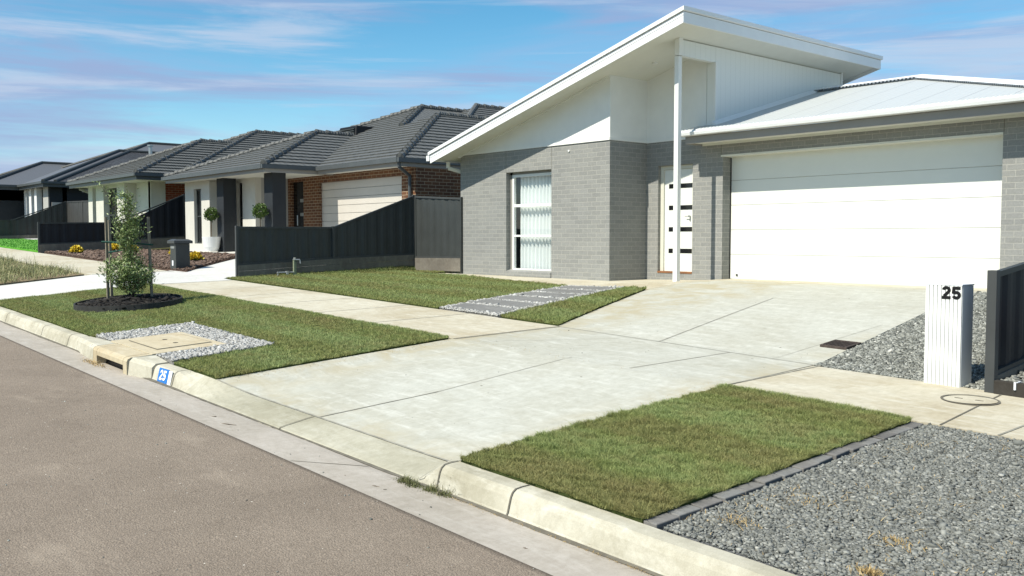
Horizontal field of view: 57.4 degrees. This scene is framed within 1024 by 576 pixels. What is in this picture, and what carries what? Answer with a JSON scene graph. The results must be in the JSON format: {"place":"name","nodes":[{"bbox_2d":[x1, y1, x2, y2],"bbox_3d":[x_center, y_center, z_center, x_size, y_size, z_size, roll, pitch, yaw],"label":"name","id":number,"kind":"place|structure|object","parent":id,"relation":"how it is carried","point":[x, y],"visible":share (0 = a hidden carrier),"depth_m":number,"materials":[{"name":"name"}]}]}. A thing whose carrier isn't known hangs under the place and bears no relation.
{"place":"outdoors","nodes":[
{"label":"outdoors","id":0,"kind":"place"},
{"bbox_2d":[0,238,37,250],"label":"lime lawn","id":1,"kind":"structure","parent":0,"point":[29,244],"depth_m":35.39,"materials":[{"name":"green plant"}]},
{"bbox_2d":[0,247,83,285],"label":"tall grass","id":2,"kind":"structure","parent":0,"point":[13,272],"depth_m":21.09,"materials":[{"name":"green plant"}]},
{"bbox_2d":[0,247,164,275],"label":"footpath","id":3,"kind":"structure","parent":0,"point":[89,267],"depth_m":25.45,"materials":[{"name":"concrete"}]},
{"bbox_2d":[44,249,234,271],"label":"bark mulch","id":4,"kind":"object","parent":0,"point":[160,258],"visible":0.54,"depth_m":26.16,"materials":[{"name":"brown wood"}]},
{"bbox_2d":[68,245,83,252],"bbox_3d":[-13.461,-1.193,28.901,0.437,0.296,0.462,0,3,9],"label":"flowering shrub","id":5,"kind":"object","parent":4,"relation":"on","point":[77,249],"visible":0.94,"depth_m":28.83,"materials":[{"name":"yellow plant"}]},
{"bbox_2d":[108,243,119,250],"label":"flowering shrub","id":6,"kind":"object","parent":4,"relation":"on","point":[114,246],"visible":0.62,"depth_m":30.53,"materials":[{"name":"yellow plant"}]},
{"bbox_2d":[167,239,192,269],"bbox_3d":[-7.805,-0.765,21.999,0.440,0.770,0.440,-3,4,-41],"label":"letterbox","id":7,"kind":"object","parent":4,"relation":"on","point":[179,253],"visible":0.78,"depth_m":21.87,"materials":[{"name":"grey metal"}]},
{"bbox_2d":[190,251,203,260],"bbox_3d":[-8.192,-0.820,24.121,0.455,0.304,0.466,-3,4,-41],"label":"flowering shrub","id":8,"kind":"object","parent":4,"relation":"on","point":[195,255],"visible":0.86,"depth_m":24.01,"materials":[{"name":"yellow plant"}]},
{"bbox_2d":[0,258,349,299],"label":"neighbour driveway","id":9,"kind":"structure","parent":0,"point":[221,271],"depth_m":19.31,"materials":[{"name":"white concrete"}]},
{"bbox_2d":[96,321,273,364],"bbox_3d":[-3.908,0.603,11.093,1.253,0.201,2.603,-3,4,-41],"label":"pit gravel","id":10,"kind":"structure","parent":0,"point":[231,340],"depth_m":11.18,"materials":[{"name":"grey gravel"}]},
{"bbox_2d":[193,251,234,253],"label":"neighbour path","id":11,"kind":"structure","parent":0,"point":[215,251],"depth_m":29.86,"materials":[{"name":"white concrete"}]},
{"bbox_2d":[202,207,220,250],"bbox_3d":[-9.387,-1.858,29.205,0.580,1.399,0.580,-3,4,-41],"label":"potted topiary","id":12,"kind":"object","parent":11,"relation":"on","point":[211,243],"visible":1,"depth_m":29.05,"materials":[{"name":"white ceramic"}]},
{"bbox_2d":[251,203,268,226],"bbox_3d":[-7.169,-1.752,26.643,0.580,1.399,0.580,-3,4,-41],"label":"potted topiary","id":13,"kind":"object","parent":11,"relation":"on","point":[259,207],"visible":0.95,"depth_m":26.53,"materials":[{"name":"green plant"}]},
{"bbox_2d":[0,284,448,379],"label":"verge grass","id":14,"kind":"structure","parent":0,"point":[261,318],"depth_m":12.22,"materials":[{"name":"green plant"}]},
{"bbox_2d":[73,293,182,312],"bbox_3d":[-6.012,0.249,14.668,1.580,0.247,1.582,-3,4,-41],"label":"mulch ring","id":15,"kind":"object","parent":14,"relation":"on","point":[99,309],"visible":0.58,"depth_m":14.06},
{"bbox_2d":[104,217,109,297],"bbox_3d":[-6.374,-0.383,14.732,0.037,1.464,0.057,-3,4,-41],"label":"tree stake","id":16,"kind":"object","parent":15,"relation":"in","point":[107,254],"visible":0.75,"depth_m":14.71,"materials":[{"name":"brown wood"}]},
{"bbox_2d":[108,220,112,295],"bbox_3d":[-6.515,-0.400,15.184,0.037,1.405,0.087,-3,4,-41],"label":"tree stake","id":17,"kind":"object","parent":15,"relation":"in","point":[110,249],"visible":0.61,"depth_m":15.16,"materials":[{"name":"brown wood"}]},
{"bbox_2d":[92,181,157,295],"bbox_3d":[-6.001,-0.744,14.651,1.015,1.842,0.838,-3,4,-41],"label":"sapling","id":18,"kind":"object","parent":15,"relation":"on","point":[128,276],"visible":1,"depth_m":14.56,"materials":[{"name":"green plant"}]},
{"bbox_2d":[77,293,179,309],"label":"mulch chips","id":19,"kind":"object","parent":15,"relation":"on","point":[129,299],"visible":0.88,"depth_m":14.44,"materials":[{"name":"brown wood"}]},
{"bbox_2d":[147,217,152,295],"bbox_3d":[-5.747,-0.406,14.862,0.037,1.445,0.137,-3,4,-41],"label":"tree stake","id":20,"kind":"object","parent":15,"relation":"on","point":[149,249],"visible":0.82,"depth_m":14.85,"materials":[{"name":"brown wood"}]},
{"bbox_2d":[101,241,152,252],"bbox_3d":[-6.196,-0.643,14.804,0.908,0.206,0.446,1,3,17],"label":"tree tie","id":21,"kind":"object","parent":20,"relation":"attached to","point":[120,242],"visible":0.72,"depth_m":14.74,"materials":[{"name":"green"}]},
{"bbox_2d":[0,336,552,575],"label":"road","id":22,"kind":"structure","parent":0,"point":[272,524],"depth_m":5.46,"materials":[{"name":"grey asphalt"}]},
{"bbox_2d":[0,324,801,572],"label":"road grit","id":23,"kind":"object","parent":22,"relation":"on","point":[271,466],"visible":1,"depth_m":5.78,"materials":[{"name":"grey gravel"}]},
{"bbox_2d":[152,247,459,272],"bbox_3d":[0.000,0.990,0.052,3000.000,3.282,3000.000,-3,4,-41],"label":"ground","id":24,"kind":"structure","parent":0,"point":[169,249],"depth_m":32.61,"materials":[{"name":"brown soil"}]},
{"bbox_2d":[0,246,37,252],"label":"turf base","id":25,"kind":"object","parent":24,"relation":"on","point":[9,247],"visible":0.15,"depth_m":32.42,"materials":[{"name":"green plant"}]},
{"bbox_2d":[0,201,66,238],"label":"metal fence","id":26,"kind":"object","parent":24,"relation":"on","point":[25,227],"visible":0.72,"depth_m":42.66,"materials":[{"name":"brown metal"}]},
{"bbox_2d":[67,200,88,221],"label":"metal fence","id":27,"kind":"object","parent":24,"relation":"on","point":[77,211],"visible":0.32,"depth_m":42.40,"materials":[{"name":"grey metal"}]},
{"bbox_2d":[0,142,180,219],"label":"dark metal roof house","id":28,"kind":"structure","parent":24,"relation":"on","point":[32,188],"depth_m":48.31,"materials":[{"name":"grey"}]},
{"bbox_2d":[37,194,185,252],"bbox_3d":[-13.403,-2.172,31.578,4.810,2.135,0.075,-3,4,-41],"label":"metal fence","id":29,"kind":"object","parent":24,"relation":"on","point":[167,221],"visible":0.58,"depth_m":31.52,"materials":[{"name":"black metal"}]},
{"bbox_2d":[76,332,225,377],"bbox_3d":[-4.253,0.772,10.943,1.124,0.385,2.570,-3,4,-41],"label":"drain pit","id":30,"kind":"object","parent":24,"relation":"on","point":[137,357],"visible":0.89,"depth_m":10.57,"materials":[{"name":"concrete"}]},
{"bbox_2d":[66,129,300,229],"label":"white rendered house","id":31,"kind":"structure","parent":24,"relation":"on","point":[144,174],"depth_m":37.09,"materials":[{"name":"grey tile"}]},
{"bbox_2d":[109,188,116,221],"bbox_3d":[-15.751,-2.936,37.246,0.060,2.080,1.500,-3,4,-41],"label":"window","id":32,"kind":"structure","parent":31,"relation":"in","point":[111,207],"depth_m":37.54,"materials":[{"name":"black glass"}]},
{"bbox_2d":[235,195,414,276],"bbox_3d":[-4.077,-1.152,21.108,4.560,2.025,0.075,-3,4,-41],"label":"metal fence","id":33,"kind":"object","parent":24,"relation":"on","point":[377,238],"visible":0.87,"depth_m":21.15,"materials":[{"name":"grey metal"}]},
{"bbox_2d":[161,103,505,251],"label":"brown brick house","id":34,"kind":"structure","parent":24,"relation":"on","point":[320,178],"depth_m":28.13,"materials":[{"name":"grey tile"}]},
{"bbox_2d":[196,189,201,243],"bbox_3d":[-10.231,-2.359,30.805,0.050,1.790,0.600,-3,4,-41],"label":"window","id":35,"kind":"structure","parent":34,"relation":"in","point":[199,213],"depth_m":30.91,"materials":[{"name":"black glass"}]},
{"bbox_2d":[240,183,242,225],"bbox_3d":[-8.506,-2.238,29.657,0.050,2.170,0.400,-3,4,-41],"label":"window","id":36,"kind":"structure","parent":34,"relation":"in","point":[241,203],"depth_m":29.73,"materials":[{"name":"black glass"}]},
{"bbox_2d":[294,182,303,226],"bbox_3d":[-6.593,-2.209,29.098,0.128,2.170,0.850,-3,4,-41],"label":"front door","id":37,"kind":"structure","parent":34,"relation":"in","point":[298,186],"depth_m":29.15,"materials":[{"name":"black glass"}]},
{"bbox_2d":[339,125,372,134],"bbox_3d":[-5.324,-5.293,32.584,1.086,0.580,1.286,-3,4,-41],"label":"roof cooler","id":38,"kind":"object","parent":34,"relation":"on","point":[356,130],"visible":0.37,"depth_m":32.02,"materials":[{"name":"black paint"}]},
{"bbox_2d":[322,176,401,226],"bbox_3d":[-4.242,-2.022,26.425,0.060,2.080,4.380,-3,4,-41],"label":"garage door","id":39,"kind":"structure","parent":34,"relation":"in","point":[342,201],"depth_m":26.58,"materials":[{"name":"metal"}]},
{"bbox_2d":[0,307,796,575],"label":"kerb","id":40,"kind":"structure","parent":24,"relation":"on","point":[658,551],"depth_m":5.77,"materials":[{"name":"concrete"}]},
{"bbox_2d":[79,357,111,369],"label":"inlet litter","id":41,"kind":"object","parent":40,"relation":"on","point":[91,360],"visible":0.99,"depth_m":10.55,"materials":[{"name":"plant"}]},
{"bbox_2d":[157,367,172,384],"bbox_3d":[-3.503,0.894,9.444,0.042,0.145,0.345,-3,4,-41],"label":"kerb number","id":42,"kind":"object","parent":40,"relation":"on","point":[164,376],"visible":1,"depth_m":9.43,"materials":[{"name":"blue paint"}]},
{"bbox_2d":[0,320,663,575],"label":"gutter silt","id":43,"kind":"object","parent":40,"relation":"on","point":[543,531],"visible":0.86,"depth_m":5.61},
{"bbox_2d":[392,475,455,497],"bbox_3d":[-0.567,1.214,5.922,0.651,0.146,0.336,2,4,37],"label":"kerb weed","id":44,"kind":"object","parent":40,"relation":"on","point":[407,481],"visible":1,"depth_m":5.94,"materials":[{"name":"green plant"}]},
{"bbox_2d":[448,497,650,574],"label":"gutter litter","id":45,"kind":"object","parent":40,"relation":"on","point":[564,541],"visible":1,"depth_m":4.93,"materials":[{"name":"plant"}]},
{"bbox_2d":[439,285,623,317],"bbox_3d":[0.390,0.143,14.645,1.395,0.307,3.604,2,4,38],"label":"path pebbles","id":46,"kind":"object","parent":24,"relation":"on","point":[484,312],"visible":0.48,"depth_m":14.11,"materials":[{"name":"grey gravel"}]},
{"bbox_2d":[449,303,515,312],"bbox_3d":[-0.435,0.311,13.586,0.407,0.112,1.221,-3,4,-41],"label":"stepping paver","id":47,"kind":"object","parent":46,"relation":"on","point":[480,307],"visible":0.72,"depth_m":13.53,"materials":[{"name":"grey concrete"}]},
{"bbox_2d":[475,299,538,307],"bbox_3d":[-0.102,0.251,14.011,0.407,0.102,1.224,-3,4,-41],"label":"stepping paver","id":48,"kind":"object","parent":46,"relation":"on","point":[510,303],"visible":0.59,"depth_m":13.96,"materials":[{"name":"grey concrete"}]},
{"bbox_2d":[495,295,557,301],"bbox_3d":[0.231,0.191,14.435,0.407,0.091,1.227,-3,4,-41],"label":"stepping paver","id":49,"kind":"object","parent":46,"relation":"on","point":[527,298],"visible":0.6,"depth_m":14.41,"materials":[{"name":"grey concrete"}]},
{"bbox_2d":[521,292,579,297],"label":"stepping paver","id":50,"kind":"object","parent":46,"relation":"on","point":[559,295],"visible":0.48,"depth_m":14.81,"materials":[{"name":"grey concrete"}]},
{"bbox_2d":[538,289,595,293],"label":"stepping paver","id":51,"kind":"object","parent":46,"relation":"on","point":[566,291],"visible":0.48,"depth_m":15.23,"materials":[{"name":"grey concrete"}]},
{"bbox_2d":[559,286,615,289],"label":"stepping paver","id":52,"kind":"object","parent":46,"relation":"on","point":[584,287],"visible":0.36,"depth_m":15.65,"materials":[{"name":"grey concrete"}]},
{"bbox_2d":[439,273,714,289],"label":"porch slab","id":53,"kind":"structure","parent":24,"relation":"on","point":[650,283],"depth_m":17.36,"materials":[{"name":"concrete"}]},
{"bbox_2d":[426,5,1023,287],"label":"grey brick house","id":54,"kind":"structure","parent":24,"relation":"on","point":[616,162],"depth_m":17.09,"materials":[{"name":"white paint"}]},
{"bbox_2d":[510,170,550,270],"bbox_3d":[0.502,-1.382,19.650,0.215,2.120,1.410,-3,4,-41],"label":"window","id":55,"kind":"structure","parent":54,"relation":"in","point":[535,187],"depth_m":19.78,"materials":[{"name":"white paint"}]},
{"bbox_2d":[664,168,692,271],"bbox_3d":[3.194,-1.287,17.953,0.097,1.970,0.691,-3,4,-41],"label":"front door","id":56,"kind":"structure","parent":54,"relation":"in","point":[686,174],"depth_m":17.89,"materials":[{"name":"white paint"}]},
{"bbox_2d":[730,136,1002,287],"bbox_3d":[5.626,-1.189,15.410,0.070,2.272,4.835,-3,4,-41],"label":"garage door","id":57,"kind":"structure","parent":54,"relation":"in","point":[915,214],"depth_m":15.15,"materials":[{"name":"metal"}]},
{"bbox_2d":[772,467,801,480],"bbox_3d":[1.652,1.129,5.615,0.176,0.073,0.090,-2,4,-37],"label":"edging paver","id":58,"kind":"object","parent":24,"relation":"on","point":[787,472],"visible":0.57,"depth_m":5.59,"materials":[{"name":"grey concrete"}]},
{"bbox_2d":[791,460,819,472],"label":"edging paver","id":59,"kind":"object","parent":24,"relation":"on","point":[803,466],"visible":0.56,"depth_m":5.71,"materials":[{"name":"grey concrete"}]},
{"bbox_2d":[824,447,849,459],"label":"edging paver","id":60,"kind":"object","parent":24,"relation":"on","point":[837,453],"visible":0.58,"depth_m":5.95,"materials":[{"name":"grey concrete"}]},
{"bbox_2d":[841,442,866,453],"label":"edging paver","id":61,"kind":"object","parent":24,"relation":"on","point":[854,447],"visible":0.56,"depth_m":6.06,"materials":[{"name":"grey concrete"}]},
{"bbox_2d":[858,437,881,445],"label":"edging paver","id":62,"kind":"object","parent":24,"relation":"on","point":[869,441],"visible":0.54,"depth_m":6.19,"materials":[{"name":"grey concrete"}]},
{"bbox_2d":[872,431,897,440],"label":"edging paver","id":63,"kind":"object","parent":24,"relation":"on","point":[885,435],"visible":0.56,"depth_m":6.29,"materials":[{"name":"grey concrete"}]},
{"bbox_2d":[887,427,910,434],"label":"edging paver","id":64,"kind":"object","parent":24,"relation":"on","point":[898,430],"visible":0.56,"depth_m":6.42,"materials":[{"name":"grey concrete"}]},
{"bbox_2d":[900,422,923,429],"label":"edging paver","id":65,"kind":"object","parent":24,"relation":"on","point":[911,425],"visible":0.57,"depth_m":6.54,"materials":[{"name":"grey concrete"}]},
{"bbox_2d":[924,283,974,386],"bbox_3d":[3.760,0.429,8.062,0.234,0.934,0.318,-3,4,-41],"label":"letterbox","id":66,"kind":"object","parent":24,"relation":"on","point":[948,333],"visible":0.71,"depth_m":7.97,"materials":[{"name":"white paint"}]},
{"bbox_2d":[984,262,1023,392],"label":"metal fence","id":67,"kind":"object","parent":24,"relation":"on","point":[1004,350],"visible":0.76,"depth_m":7.82,"materials":[{"name":"grey metal"}]},
{"bbox_2d":[994,380,1023,397],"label":"garden sleeper","id":68,"kind":"object","parent":24,"relation":"on","point":[1003,387],"visible":0.55,"depth_m":7.54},
{"bbox_2d":[226,265,564,308],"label":"front lawn","id":69,"kind":"structure","parent":0,"point":[438,290],"depth_m":17.36,"materials":[{"name":"green plant"}]},
{"bbox_2d":[277,257,300,275],"bbox_3d":[-4.814,-0.421,20.169,0.549,0.470,0.090,-2,4,-36],"label":"garden tap","id":70,"kind":"object","parent":69,"relation":"on","point":[294,267],"visible":0.88,"depth_m":20.23,"materials":[{"name":"metal"}]},
{"bbox_2d":[414,195,462,272],"bbox_3d":[-1.729,-1.277,21.862,0.075,1.835,1.832,-3,4,-41],"label":"metal fence","id":71,"kind":"object","parent":69,"relation":"on","point":[438,223],"visible":0.91,"depth_m":21.82,"materials":[{"name":"grey metal"}]},
{"bbox_2d":[0,0,1023,173],"label":"sky","id":72,"kind":"structure","parent":0,"point":[80,80],"materials":[{"name":"blue"}]},
{"bbox_2d":[501,285,646,325],"bbox_3d":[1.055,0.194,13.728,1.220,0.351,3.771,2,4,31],"label":"lawn strip","id":73,"kind":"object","parent":0,"point":[580,305],"visible":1,"depth_m":13.21,"materials":[{"name":"green plant"}]},
{"bbox_2d":[159,280,1023,434],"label":"footpath","id":74,"kind":"structure","parent":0,"point":[452,324],"depth_m":13.64,"materials":[{"name":"concrete"}]},
{"bbox_2d":[217,280,986,461],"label":"driveway","id":75,"kind":"structure","parent":0,"point":[552,377],"depth_m":9.29,"materials":[{"name":"concrete"}]},
{"bbox_2d":[237,335,701,505],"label":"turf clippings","id":76,"kind":"object","parent":75,"relation":"on","point":[433,344],"visible":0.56,"depth_m":9.15,"materials":[{"name":"plant"}]},
{"bbox_2d":[820,339,860,349],"bbox_3d":[3.440,0.603,9.793,0.300,0.082,0.300,-3,4,-41],"label":"drain grate","id":77,"kind":"object","parent":75,"relation":"on","point":[840,344],"visible":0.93,"depth_m":9.77,"materials":[{"name":"brown metal"}]},
{"bbox_2d":[457,382,917,523],"bbox_3d":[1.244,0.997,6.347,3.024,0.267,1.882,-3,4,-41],"label":"verge grass","id":78,"kind":"structure","parent":0,"point":[820,417],"depth_m":6.14,"materials":[{"name":"green plant"}]},
{"bbox_2d":[644,513,678,529],"bbox_3d":[0.785,1.239,4.916,0.177,0.071,0.090,-2,4,-37],"label":"edging paver","id":79,"kind":"object","parent":78,"relation":"on","point":[661,521],"visible":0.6,"depth_m":4.89,"materials":[{"name":"grey concrete"}]},
{"bbox_2d":[667,505,700,520],"bbox_3d":[0.925,1.221,5.038,0.178,0.069,0.090,-2,4,-36],"label":"edging paver","id":80,"kind":"object","parent":78,"relation":"on","point":[684,512],"visible":0.6,"depth_m":5.01,"materials":[{"name":"grey concrete"}]},
{"bbox_2d":[690,497,722,511],"bbox_3d":[1.072,1.204,5.151,0.170,0.068,0.098,-3,4,-41],"label":"edging paver","id":81,"kind":"object","parent":78,"relation":"on","point":[706,503],"visible":0.57,"depth_m":5.13,"materials":[{"name":"grey concrete"}]},
{"bbox_2d":[712,488,744,502],"bbox_3d":[1.220,1.183,5.264,0.177,0.073,0.090,-2,4,-36],"label":"edging paver","id":82,"kind":"object","parent":78,"relation":"on","point":[731,494],"visible":0.57,"depth_m":5.24,"materials":[{"name":"grey concrete"}]},
{"bbox_2d":[734,482,763,494],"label":"edging paver","id":83,"kind":"object","parent":78,"relation":"on","point":[746,488],"visible":0.57,"depth_m":5.36,"materials":[{"name":"grey concrete"}]},
{"bbox_2d":[752,474,781,485],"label":"edging paver","id":84,"kind":"object","parent":78,"relation":"on","point":[767,480],"visible":0.58,"depth_m":5.48,"materials":[{"name":"grey concrete"}]},
{"bbox_2d":[808,454,832,464],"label":"edging paver","id":85,"kind":"object","parent":78,"relation":"on","point":[822,459],"visible":0.57,"depth_m":5.85,"materials":[{"name":"grey concrete"}]},
{"bbox_2d":[663,423,1023,575],"bbox_3d":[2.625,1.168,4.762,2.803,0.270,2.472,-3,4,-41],"label":"verge gravel","id":86,"kind":"structure","parent":0,"point":[767,542],"depth_m":4.87,"materials":[{"name":"grey gravel"}]},
{"bbox_2d":[705,509,761,530],"bbox_3d":[1.151,1.193,4.789,0.276,0.042,0.340,0,3,3],"label":"dry tuft","id":87,"kind":"object","parent":86,"relation":"on","point":[745,522],"visible":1,"depth_m":4.81,"materials":[{"name":"plant"}]},
{"bbox_2d":[767,486,887,515],"bbox_3d":[1.657,1.152,4.990,0.329,0.048,0.613,-3,4,-41],"label":"dry tuft","id":88,"kind":"object","parent":86,"relation":"on","point":[809,501],"visible":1,"depth_m":5.06,"materials":[{"name":"plant"}]},
{"bbox_2d":[682,429,1023,574],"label":"straw litter","id":89,"kind":"object","parent":86,"relation":"on","point":[882,505],"visible":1,"depth_m":4.98,"materials":[{"name":"beige plant"}]},
{"bbox_2d":[846,562,894,575],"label":"dry tuft","id":90,"kind":"object","parent":86,"relation":"on","point":[870,570],"visible":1,"depth_m":4.14,"materials":[{"name":"plant"}]},
{"bbox_2d":[868,530,925,552],"bbox_3d":[1.838,1.208,4.478,0.193,0.036,0.300,-3,4,-41],"label":"dry tuft","id":91,"kind":"object","parent":86,"relation":"on","point":[894,539],"visible":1,"depth_m":4.49,"materials":[{"name":"plant"}]},
{"bbox_2d":[717,279,986,290],"bbox_3d":[5.500,0.011,15.328,0.850,0.170,5.050,-3,4,-41],"label":"garage apron","id":92,"kind":"object","parent":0,"point":[912,286],"visible":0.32,"depth_m":15.33,"materials":[{"name":"concrete"}]},
{"bbox_2d":[732,366,1023,440],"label":"footpath","id":93,"kind":"structure","parent":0,"point":[923,402],"depth_m":7.52,"materials":[{"name":"concrete"}]},
{"bbox_2d":[940,394,1000,404],"bbox_3d":[3.612,0.879,7.375,0.430,0.015,0.430,-3,4,-41],"label":"manhole cover","id":94,"kind":"object","parent":93,"relation":"on","point":[973,400],"visible":1,"depth_m":7.38,"materials":[{"name":"concrete"}]},
{"bbox_2d":[814,291,986,389],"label":"garden gravel","id":95,"kind":"structure","parent":0,"point":[889,351],"depth_m":9.28,"materials":[{"name":"grey gravel"}]},
{"bbox_2d":[1001,370,1023,382],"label":"bed gravel","id":96,"kind":"structure","parent":0,"point":[1013,378],"depth_m":7.75,"materials":[{"name":"grey gravel"}]}
]}

